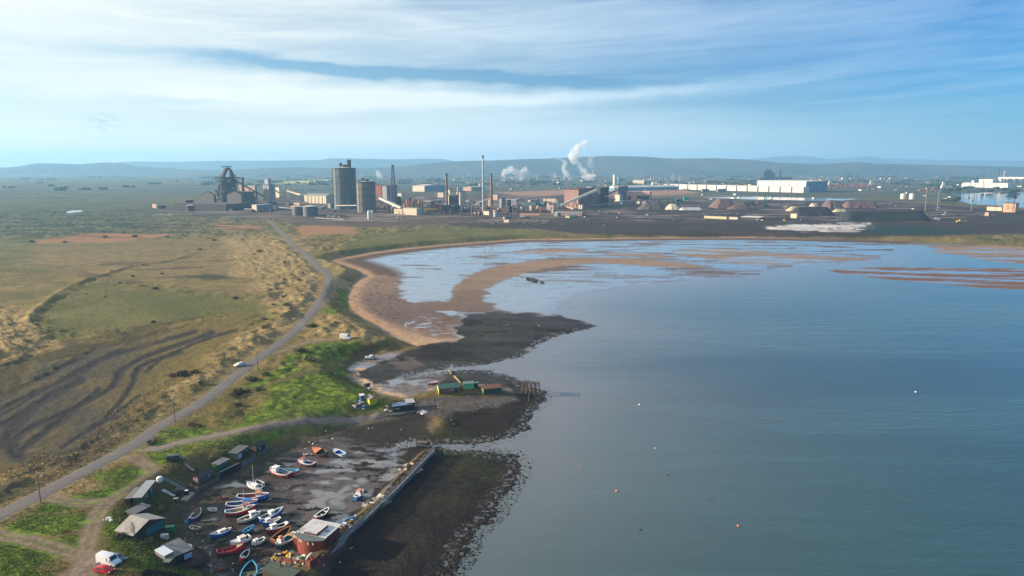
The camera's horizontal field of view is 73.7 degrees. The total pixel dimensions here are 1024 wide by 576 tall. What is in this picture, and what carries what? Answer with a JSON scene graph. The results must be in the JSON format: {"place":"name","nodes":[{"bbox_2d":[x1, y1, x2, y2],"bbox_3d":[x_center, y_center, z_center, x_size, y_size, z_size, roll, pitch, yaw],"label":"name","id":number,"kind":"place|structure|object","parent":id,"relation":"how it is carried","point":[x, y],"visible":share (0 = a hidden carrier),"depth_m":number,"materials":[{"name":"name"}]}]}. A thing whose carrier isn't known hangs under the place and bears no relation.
{"place":"outdoors","nodes":[
{"label":"outdoors","id":0,"kind":"place"},
{"bbox_2d":[0,162,211,174],"bbox_3d":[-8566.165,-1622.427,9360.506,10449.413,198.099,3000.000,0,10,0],"label":"hills","id":1,"kind":"structure","parent":0,"point":[105,168],"depth_m":8810.14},
{"bbox_2d":[0,220,332,519],"bbox_3d":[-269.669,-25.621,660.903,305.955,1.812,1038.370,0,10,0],"label":"road","id":2,"kind":"structure","parent":0,"point":[145,436],"depth_m":248.17,"materials":[{"name":"asphalt"}]},
{"bbox_2d":[144,409,393,450],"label":"track","id":3,"kind":"structure","parent":0,"point":[327,420],"depth_m":244.50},
{"bbox_2d":[116,158,451,169],"bbox_3d":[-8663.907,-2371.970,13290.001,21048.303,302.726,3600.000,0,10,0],"label":"hills","id":4,"kind":"structure","parent":0,"point":[323,163],"depth_m":12832.64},
{"bbox_2d":[0,175,1023,575],"bbox_3d":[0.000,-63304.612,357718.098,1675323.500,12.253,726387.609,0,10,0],"label":"ground","id":5,"kind":"structure","parent":0,"point":[420,289],"depth_m":428.66,"materials":[{"name":"plant"}]},
{"bbox_2d":[93,564,114,574],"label":"parked car","id":6,"kind":"object","parent":5,"relation":"on","point":[105,569],"visible":1,"depth_m":152.39,"materials":[{"name":"red paint"}]},
{"bbox_2d":[95,550,121,566],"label":"parked van","id":7,"kind":"object","parent":5,"relation":"on","point":[108,558],"visible":0.96,"depth_m":155.48,"materials":[{"name":"white paint"}]},
{"bbox_2d":[124,487,139,503],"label":"lean to","id":8,"kind":"object","parent":5,"relation":"on","point":[128,499],"visible":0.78,"depth_m":185.82,"materials":[{"name":"grey metal"}]},
{"bbox_2d":[125,503,151,515],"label":"flat annex","id":9,"kind":"object","parent":5,"relation":"on","point":[140,508],"visible":0.67,"depth_m":180.84,"materials":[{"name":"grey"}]},
{"bbox_2d":[114,513,164,538],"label":"pitched house","id":10,"kind":"structure","parent":5,"relation":"on","point":[146,524],"depth_m":171.53,"materials":[{"name":"beige metal"}]},
{"bbox_2d":[146,520,163,535],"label":"door","id":11,"kind":"structure","parent":10,"relation":"in","point":[160,524],"depth_m":173.17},
{"bbox_2d":[131,480,155,503],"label":"green hut","id":12,"kind":"object","parent":5,"relation":"on","point":[146,490],"visible":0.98,"depth_m":189.47,"materials":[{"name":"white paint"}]},
{"bbox_2d":[141,568,179,575],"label":"bottom fence","id":13,"kind":"object","parent":5,"relation":"on","point":[148,571],"visible":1,"depth_m":152.68,"materials":[{"name":"brown wood"}]},
{"bbox_2d":[154,545,173,560],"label":"white lean to","id":14,"kind":"object","parent":5,"relation":"on","point":[163,552],"visible":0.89,"depth_m":161.34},
{"bbox_2d":[163,556,175,566],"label":"porch shed","id":15,"kind":"structure","parent":5,"relation":"on","point":[168,561],"depth_m":159.51,"materials":[{"name":"wood"}]},
{"bbox_2d":[113,343,233,575],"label":"dark grass","id":16,"kind":"structure","parent":5,"relation":"on","point":[154,534],"depth_m":166.47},
{"bbox_2d":[166,454,184,461],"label":"parked van","id":17,"kind":"object","parent":5,"relation":"on","point":[174,457],"visible":1,"depth_m":210.19,"materials":[{"name":"paint"}]},
{"bbox_2d":[162,473,188,490],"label":"walkway","id":18,"kind":"structure","parent":5,"relation":"on","point":[175,484],"depth_m":200.74,"materials":[{"name":"grey wood"}]},
{"bbox_2d":[161,538,209,569],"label":"decked cabin","id":19,"kind":"object","parent":5,"relation":"on","point":[187,555],"visible":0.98,"depth_m":164.06,"materials":[{"name":"white paint"}]},
{"bbox_2d":[0,341,374,575],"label":"green growth","id":20,"kind":"object","parent":5,"relation":"on","point":[55,509],"visible":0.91,"depth_m":174.09,"materials":[{"name":"plant"}]},
{"bbox_2d":[188,507,201,522],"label":"fishing boat","id":21,"kind":"object","parent":5,"relation":"on","point":[194,515],"visible":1,"depth_m":187.20,"materials":[{"name":"blue paint"}]},
{"bbox_2d":[0,236,393,521],"bbox_3d":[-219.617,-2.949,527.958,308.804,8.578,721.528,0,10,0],"label":"straw grass","id":22,"kind":"structure","parent":5,"relation":"on","point":[44,480],"depth_m":241.39,"materials":[{"name":"plant"}]},
{"bbox_2d":[185,471,219,491],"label":"plank fence","id":23,"kind":"object","parent":5,"relation":"on","point":[202,487],"visible":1,"depth_m":202.35,"materials":[{"name":"grey wood"}]},
{"bbox_2d":[192,467,213,484],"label":"long shed","id":24,"kind":"structure","parent":5,"relation":"on","point":[200,478],"depth_m":205.39,"materials":[{"name":"metal"}]},
{"bbox_2d":[200,191,215,201],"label":"stove shed","id":25,"kind":"structure","parent":5,"relation":"on","point":[208,196],"depth_m":1484.87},
{"bbox_2d":[174,201,251,210],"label":"plant","id":26,"kind":"object","parent":5,"relation":"on","point":[212,206],"visible":0.71,"depth_m":1437.08,"materials":[{"name":"metal"}]},
{"bbox_2d":[0,262,435,575],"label":"rough grass","id":27,"kind":"structure","parent":5,"relation":"on","point":[137,573],"depth_m":217.79,"materials":[{"name":"plant"}]},
{"bbox_2d":[211,457,229,472],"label":"container shed","id":28,"kind":"structure","parent":5,"relation":"on","point":[218,464],"depth_m":212.79,"materials":[{"name":"green paint"}]},
{"bbox_2d":[210,527,231,538],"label":"fishing boat","id":29,"kind":"object","parent":5,"relation":"on","point":[224,531],"visible":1,"depth_m":177.03,"materials":[{"name":"blue paint"}]},
{"bbox_2d":[214,166,240,201],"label":"blast furnace","id":30,"kind":"object","parent":5,"relation":"on","point":[227,185],"visible":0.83,"depth_m":1534.77,"materials":[{"name":"metal"}]},
{"bbox_2d":[216,543,243,556],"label":"wooden boat","id":31,"kind":"object","parent":5,"relation":"on","point":[235,548],"visible":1,"depth_m":169.99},
{"bbox_2d":[219,462,240,477],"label":"black fence","id":32,"kind":"object","parent":5,"relation":"on","point":[230,470],"visible":1,"depth_m":212.56,"materials":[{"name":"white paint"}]},
{"bbox_2d":[211,191,254,204],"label":"casthouse","id":33,"kind":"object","parent":5,"relation":"on","point":[249,196],"visible":0.32,"depth_m":1650.27,"materials":[{"name":"metal"}]},
{"bbox_2d":[227,191,243,202],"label":"stove shed","id":34,"kind":"structure","parent":5,"relation":"on","point":[235,197],"depth_m":1466.46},
{"bbox_2d":[228,445,248,460],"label":"green cabin","id":35,"kind":"object","parent":5,"relation":"on","point":[238,453],"visible":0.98,"depth_m":220.02,"materials":[{"name":"wood"}]},
{"bbox_2d":[225,500,255,516],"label":"fishing boat","id":36,"kind":"object","parent":5,"relation":"on","point":[245,508],"visible":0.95,"depth_m":188.31,"materials":[{"name":"white paint"}]},
{"bbox_2d":[230,534,251,545],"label":"motor boat","id":37,"kind":"object","parent":5,"relation":"on","point":[243,538],"visible":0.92,"depth_m":173.29,"materials":[{"name":"white paint"}]},
{"bbox_2d":[225,494,257,508],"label":"fishing boat","id":38,"kind":"object","parent":5,"relation":"on","point":[236,504],"visible":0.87,"depth_m":191.87,"materials":[{"name":"blue paint"}]},
{"bbox_2d":[239,560,257,575],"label":"derelict boat","id":39,"kind":"object","parent":5,"relation":"on","point":[250,568],"visible":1,"depth_m":161.77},
{"bbox_2d":[237,510,260,524],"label":"fishing boat","id":40,"kind":"object","parent":5,"relation":"on","point":[252,515],"visible":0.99,"depth_m":184.63,"materials":[{"name":"white paint"}]},
{"bbox_2d":[236,490,268,500],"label":"fishing boat","id":41,"kind":"object","parent":5,"relation":"on","point":[260,495],"visible":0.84,"depth_m":196.01,"materials":[{"name":"blue paint"}]},
{"bbox_2d":[183,437,327,575],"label":"bank stones","id":42,"kind":"object","parent":5,"relation":"on","point":[209,549],"visible":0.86,"depth_m":178.40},
{"bbox_2d":[246,468,264,491],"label":"sailing boat","id":43,"kind":"object","parent":5,"relation":"on","point":[253,485],"visible":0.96,"depth_m":202.39,"materials":[{"name":"white paint"}]},
{"bbox_2d":[249,439,265,453],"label":"dark shed","id":44,"kind":"structure","parent":5,"relation":"on","point":[257,447],"depth_m":226.08,"materials":[{"name":"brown wood"}]},
{"bbox_2d":[251,536,264,546],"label":"motor boat","id":45,"kind":"object","parent":5,"relation":"on","point":[257,541],"visible":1,"depth_m":172.77,"materials":[{"name":"white paint"}]},
{"bbox_2d":[252,204,272,210],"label":"blue shed","id":46,"kind":"structure","parent":5,"relation":"on","point":[256,207],"depth_m":1433.61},
{"bbox_2d":[262,184,274,200],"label":"silo tower","id":47,"kind":"structure","parent":5,"relation":"on","point":[268,192],"depth_m":1808.67,"materials":[{"name":"metal"}]},
{"bbox_2d":[258,506,282,522],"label":"fishing boat","id":48,"kind":"object","parent":5,"relation":"on","point":[273,513],"visible":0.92,"depth_m":185.97,"materials":[{"name":"white paint"}]},
{"bbox_2d":[263,516,280,526],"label":"fishing boat","id":49,"kind":"object","parent":5,"relation":"on","point":[268,521],"visible":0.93,"depth_m":181.94,"materials":[{"name":"white paint"}]},
{"bbox_2d":[266,521,288,533],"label":"fishing boat","id":50,"kind":"object","parent":5,"relation":"on","point":[274,527],"visible":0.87,"depth_m":178.58,"materials":[{"name":"white paint"}]},
{"bbox_2d":[270,526,290,544],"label":"derelict boat","id":51,"kind":"object","parent":5,"relation":"on","point":[285,531],"visible":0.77,"depth_m":176.72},
{"bbox_2d":[261,559,300,575],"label":"shingle hut","id":52,"kind":"object","parent":5,"relation":"on","point":[273,568],"visible":1,"depth_m":156.34,"materials":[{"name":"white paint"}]},
{"bbox_2d":[270,465,291,477],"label":"fishing boat","id":53,"kind":"object","parent":5,"relation":"on","point":[274,469],"visible":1,"depth_m":211.69,"materials":[{"name":"white paint"}]},
{"bbox_2d":[275,531,295,548],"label":"fishing boat","id":54,"kind":"object","parent":5,"relation":"on","point":[282,541],"visible":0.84,"depth_m":171.70,"materials":[{"name":"white paint"}]},
{"bbox_2d":[279,468,299,474],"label":"fishing boat","id":55,"kind":"object","parent":5,"relation":"on","point":[295,471],"visible":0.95,"depth_m":211.90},
{"bbox_2d":[292,205,302,215],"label":"storage tank","id":56,"kind":"object","parent":5,"relation":"on","point":[297,210],"visible":0.82,"depth_m":1284.62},
{"bbox_2d":[282,553,320,567],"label":"yard wall","id":57,"kind":"structure","parent":5,"relation":"on","point":[305,562],"depth_m":161.38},
{"bbox_2d":[298,457,315,466],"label":"fishing boat","id":58,"kind":"object","parent":5,"relation":"on","point":[302,461],"visible":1,"depth_m":218.45,"materials":[{"name":"white paint"}]},
{"bbox_2d":[303,205,317,216],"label":"storage tank","id":59,"kind":"object","parent":5,"relation":"on","point":[310,210],"visible":0.87,"depth_m":1257.28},
{"bbox_2d":[225,447,407,575],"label":"mud weed","id":60,"kind":"object","parent":5,"relation":"on","point":[238,568],"visible":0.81,"depth_m":190.26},
{"bbox_2d":[292,518,341,554],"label":"boathouse","id":61,"kind":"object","parent":5,"relation":"on","point":[313,535],"visible":0.98,"depth_m":169.41,"materials":[{"name":"red brick"}]},
{"bbox_2d":[304,193,333,203],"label":"striped shed","id":62,"kind":"structure","parent":5,"relation":"on","point":[318,198],"depth_m":1712.07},
{"bbox_2d":[311,446,327,456],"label":"derelict boat","id":63,"kind":"object","parent":5,"relation":"on","point":[319,451],"visible":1,"depth_m":227.68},
{"bbox_2d":[313,507,328,519],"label":"wooden boat","id":64,"kind":"object","parent":5,"relation":"on","point":[321,514],"visible":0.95,"depth_m":186.80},
{"bbox_2d":[332,163,356,208],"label":"gasholder","id":65,"kind":"object","parent":5,"relation":"on","point":[344,180],"visible":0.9,"depth_m":1478.82,"materials":[{"name":"metal"}]},
{"bbox_2d":[355,174,375,212],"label":"gasholder","id":66,"kind":"object","parent":5,"relation":"on","point":[365,195],"visible":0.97,"depth_m":1363.59,"materials":[{"name":"metal"}]},
{"bbox_2d":[303,447,434,575],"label":"sea wall","id":67,"kind":"structure","parent":5,"relation":"on","point":[395,490],"depth_m":189.53,"materials":[{"name":"concrete"}]},
{"bbox_2d":[365,394,376,404],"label":"yellow shed","id":68,"kind":"structure","parent":5,"relation":"on","point":[371,399],"depth_m":265.51,"materials":[{"name":"paint"}]},
{"bbox_2d":[375,195,402,209],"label":"conveyor","id":69,"kind":"object","parent":5,"relation":"on","point":[387,201],"visible":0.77,"depth_m":1444.27,"materials":[{"name":"metal"}]},
{"bbox_2d":[382,185,396,200],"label":"dark block","id":70,"kind":"structure","parent":5,"relation":"on","point":[386,192],"depth_m":1809.70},
{"bbox_2d":[391,165,395,202],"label":"lattice tower","id":71,"kind":"structure","parent":5,"relation":"on","point":[392,184],"depth_m":1721.64,"materials":[{"name":"metal"}]},
{"bbox_2d":[383,402,414,415],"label":"stilt hut","id":72,"kind":"object","parent":5,"relation":"on","point":[401,408],"visible":0.84,"depth_m":264.64,"materials":[{"name":"blue wood"}]},
{"bbox_2d":[403,208,420,214],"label":"cream hall","id":73,"kind":"structure","parent":5,"relation":"on","point":[411,211],"depth_m":1297.52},
{"bbox_2d":[412,184,445,191],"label":"warehouse","id":74,"kind":"structure","parent":5,"relation":"on","point":[425,187],"depth_m":2545.99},
{"bbox_2d":[316,319,564,575],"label":"shore boulders","id":75,"kind":"object","parent":5,"relation":"on","point":[346,568],"visible":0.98,"depth_m":185.21,"materials":[{"name":"stone"}]},
{"bbox_2d":[437,382,459,393],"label":"shed","id":76,"kind":"structure","parent":5,"relation":"on","point":[446,388],"depth_m":282.97,"materials":[{"name":"paint"}]},
{"bbox_2d":[441,205,459,212],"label":"coal store","id":77,"kind":"structure","parent":5,"relation":"on","point":[450,208],"depth_m":1360.12,"materials":[{"name":"metal"}]},
{"bbox_2d":[449,195,457,204],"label":"dark hall","id":78,"kind":"structure","parent":5,"relation":"on","point":[453,199],"depth_m":1495.31,"materials":[{"name":"metal"}]},
{"bbox_2d":[456,191,465,205],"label":"coal tower","id":79,"kind":"structure","parent":5,"relation":"on","point":[461,198],"depth_m":1570.06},
{"bbox_2d":[415,397,509,430],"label":"rubble stones","id":80,"kind":"object","parent":5,"relation":"on","point":[434,414],"visible":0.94,"depth_m":269.37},
{"bbox_2d":[462,381,478,388],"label":"pale green hut","id":81,"kind":"object","parent":5,"relation":"on","point":[469,384],"visible":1,"depth_m":286.36,"materials":[{"name":"paint"}]},
{"bbox_2d":[482,155,483,213],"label":"steel stack","id":82,"kind":"object","parent":5,"relation":"on","point":[482,183],"visible":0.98,"depth_m":1308.28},
{"bbox_2d":[480,383,501,394],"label":"rusty roof shed","id":83,"kind":"structure","parent":5,"relation":"on","point":[490,388],"depth_m":284.78,"materials":[{"name":"brown metal"}]},
{"bbox_2d":[490,173,492,207],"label":"chimney","id":84,"kind":"object","parent":5,"relation":"on","point":[491,192],"visible":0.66,"depth_m":1510.55,"materials":[{"name":"grey concrete"}]},
{"bbox_2d":[391,327,599,575],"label":"edge boulders","id":85,"kind":"object","parent":5,"relation":"on","point":[465,543],"visible":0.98,"depth_m":192.84,"materials":[{"name":"stone"}]},
{"bbox_2d":[3,174,1023,193],"bbox_3d":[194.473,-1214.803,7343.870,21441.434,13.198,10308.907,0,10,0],"label":"distant woods","id":86,"kind":"object","parent":5,"relation":"on","point":[512,181],"visible":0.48,"depth_m":4068.84,"materials":[{"name":"plant"}]},
{"bbox_2d":[521,380,539,394],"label":"ruined jetty","id":87,"kind":"object","parent":5,"relation":"on","point":[530,386],"visible":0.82,"depth_m":289.34,"materials":[{"name":"brown wood"}]},
{"bbox_2d":[125,175,974,190],"bbox_3d":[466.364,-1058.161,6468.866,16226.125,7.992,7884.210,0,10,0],"label":"distant town","id":88,"kind":"object","parent":5,"relation":"on","point":[573,184],"visible":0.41,"depth_m":4109.23},
{"bbox_2d":[556,211,584,215],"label":"long roofed shed","id":89,"kind":"structure","parent":5,"relation":"on","point":[564,213],"depth_m":1278.32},
{"bbox_2d":[560,189,597,209],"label":"conveyor","id":90,"kind":"object","parent":5,"relation":"on","point":[578,197],"visible":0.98,"depth_m":1459.86,"materials":[{"name":"metal"}]},
{"bbox_2d":[564,187,596,207],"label":"sinter hall","id":91,"kind":"structure","parent":5,"relation":"on","point":[571,193],"depth_m":1531.97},
{"bbox_2d":[597,187,609,207],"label":"dark headhouse","id":92,"kind":"structure","parent":5,"relation":"on","point":[602,192],"depth_m":1524.21,"materials":[{"name":"metal"}]},
{"bbox_2d":[615,186,627,199],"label":"dark grey block","id":93,"kind":"structure","parent":5,"relation":"on","point":[622,190],"depth_m":1902.61,"materials":[{"name":"metal"}]},
{"bbox_2d":[584,197,675,208],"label":"conveyor","id":94,"kind":"object","parent":5,"relation":"on","point":[629,201],"visible":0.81,"depth_m":1517.10,"materials":[{"name":"metal"}]},
{"bbox_2d":[245,175,1023,190],"bbox_3d":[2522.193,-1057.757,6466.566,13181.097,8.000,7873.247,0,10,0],"label":"distant town","id":95,"kind":"object","parent":5,"relation":"on","point":[599,180],"visible":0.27,"depth_m":3737.24},
{"bbox_2d":[626,191,651,199],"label":"orange block","id":96,"kind":"structure","parent":5,"relation":"on","point":[636,195],"depth_m":1902.97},
{"bbox_2d":[609,185,677,190],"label":"long shed","id":97,"kind":"structure","parent":5,"relation":"on","point":[648,187],"depth_m":2678.25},
{"bbox_2d":[637,202,665,209],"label":"stockpile","id":98,"kind":"object","parent":5,"relation":"on","point":[652,206],"visible":0.84,"depth_m":1469.19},
{"bbox_2d":[708,198,734,207],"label":"stockpile","id":99,"kind":"object","parent":5,"relation":"on","point":[722,203],"visible":0.69,"depth_m":1515.48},
{"bbox_2d":[670,184,808,192],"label":"warehouse","id":100,"kind":"structure","parent":5,"relation":"on","point":[795,189],"depth_m":2578.14,"materials":[{"name":"metal"}]},
{"bbox_2d":[727,205,752,209],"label":"stockpile","id":101,"kind":"object","parent":5,"relation":"on","point":[740,207],"visible":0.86,"depth_m":1469.28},
{"bbox_2d":[758,169,791,179],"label":"coke works","id":102,"kind":"structure","parent":5,"relation":"on","point":[767,174],"depth_m":4615.44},
{"bbox_2d":[757,180,826,191],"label":"warehouse","id":103,"kind":"structure","parent":5,"relation":"on","point":[816,186],"depth_m":2512.23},
{"bbox_2d":[766,227,822,229],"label":"stockpile","id":104,"kind":"object","parent":5,"relation":"on","point":[795,228],"visible":0.99,"depth_m":999.15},
{"bbox_2d":[787,206,835,215],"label":"stockpile","id":105,"kind":"object","parent":5,"relation":"on","point":[813,211],"visible":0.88,"depth_m":1273.93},
{"bbox_2d":[821,200,844,209],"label":"stockpile","id":106,"kind":"object","parent":5,"relation":"on","point":[833,204],"visible":0.68,"depth_m":1469.17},
{"bbox_2d":[818,229,860,231],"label":"stockpile","id":107,"kind":"object","parent":5,"relation":"on","point":[839,230],"visible":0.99,"depth_m":960.09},
{"bbox_2d":[842,201,878,207],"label":"stockpile","id":108,"kind":"object","parent":5,"relation":"on","point":[859,204],"visible":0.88,"depth_m":1520.70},
{"bbox_2d":[835,210,930,220],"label":"stockpile","id":109,"kind":"object","parent":5,"relation":"on","point":[893,215],"visible":0.97,"depth_m":1156.32,"materials":[{"name":"gravel"}]},
{"bbox_2d":[962,182,1012,187],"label":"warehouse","id":110,"kind":"structure","parent":5,"relation":"on","point":[992,185],"depth_m":3023.39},
{"bbox_2d":[1003,202,1018,211],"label":"quay building","id":111,"kind":"structure","parent":5,"relation":"on","point":[1008,206],"depth_m":1376.28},
{"bbox_2d":[0,0,1023,167],"label":"sky","id":112,"kind":"structure","parent":0,"point":[82,81],"materials":[{"name":"blue"}]},
{"bbox_2d":[151,156,1023,175],"bbox_3d":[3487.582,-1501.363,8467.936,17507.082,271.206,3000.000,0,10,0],"label":"hills","id":113,"kind":"structure","parent":0,"point":[616,166],"depth_m":7909.86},
{"bbox_2d":[206,191,1023,575],"bbox_3d":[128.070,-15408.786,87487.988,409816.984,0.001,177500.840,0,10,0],"label":"water","id":114,"kind":"structure","parent":0,"point":[790,421],"depth_m":248.10,"materials":[{"name":"liquid"}]},
{"bbox_2d":[748,156,1023,166],"bbox_3d":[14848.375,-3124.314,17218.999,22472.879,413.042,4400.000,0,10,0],"label":"hills","id":115,"kind":"structure","parent":0,"point":[815,160],"depth_m":16764.41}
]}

